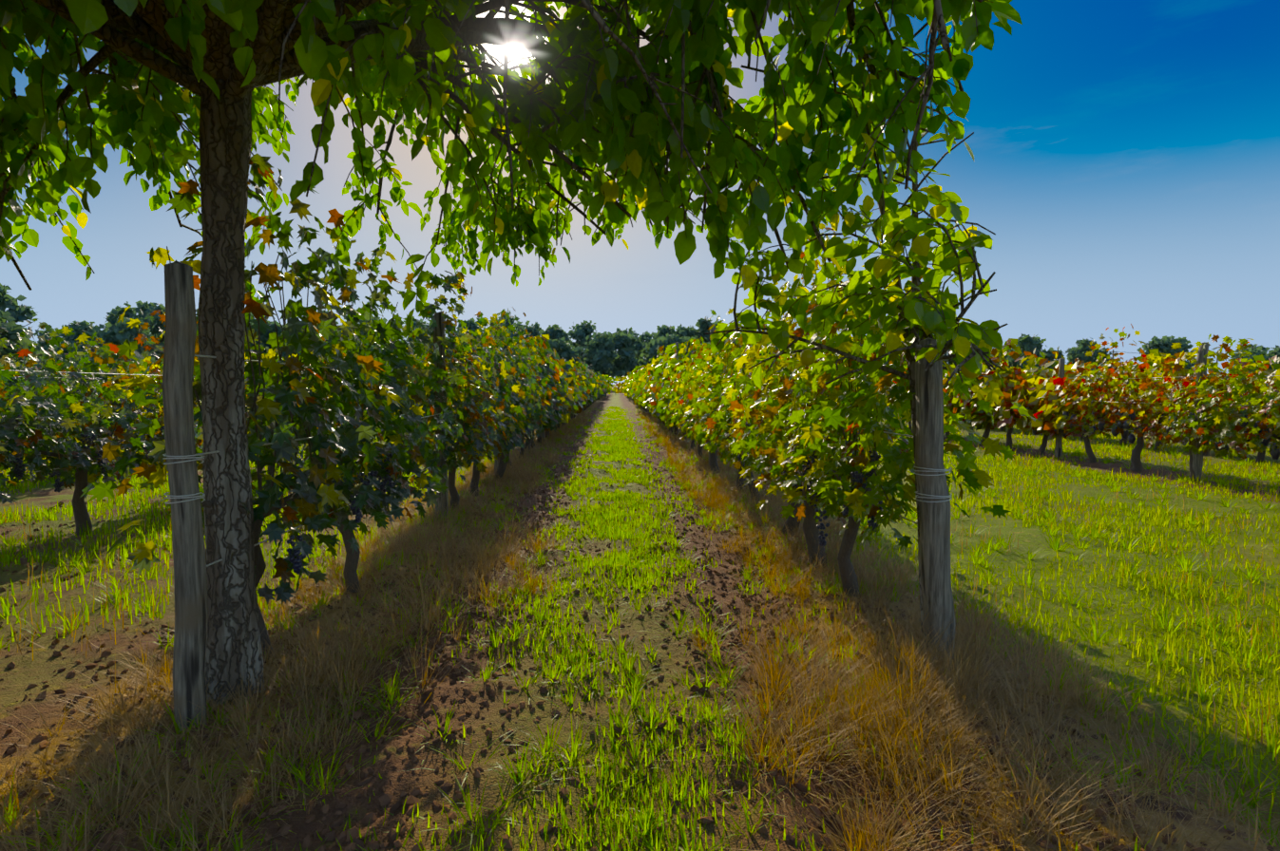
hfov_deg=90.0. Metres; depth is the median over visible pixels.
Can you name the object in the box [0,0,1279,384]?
sky
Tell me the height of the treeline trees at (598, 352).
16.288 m
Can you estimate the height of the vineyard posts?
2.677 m
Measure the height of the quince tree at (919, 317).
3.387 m
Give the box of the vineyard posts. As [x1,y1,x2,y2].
[0,261,1279,731]
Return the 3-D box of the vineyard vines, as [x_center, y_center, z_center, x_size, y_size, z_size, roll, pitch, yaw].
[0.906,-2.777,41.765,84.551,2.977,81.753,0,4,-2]
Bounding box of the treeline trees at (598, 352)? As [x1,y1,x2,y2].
[0,283,1279,388]
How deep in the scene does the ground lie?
3.00 m
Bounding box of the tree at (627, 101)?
[0,0,1022,706]
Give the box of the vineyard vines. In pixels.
[0,149,1279,660]
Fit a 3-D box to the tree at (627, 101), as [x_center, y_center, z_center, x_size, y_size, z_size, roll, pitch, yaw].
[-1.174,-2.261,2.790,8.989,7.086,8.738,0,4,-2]
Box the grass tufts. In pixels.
[0,406,1279,850]
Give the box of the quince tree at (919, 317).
[705,0,1008,644]
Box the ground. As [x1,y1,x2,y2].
[0,384,1279,850]

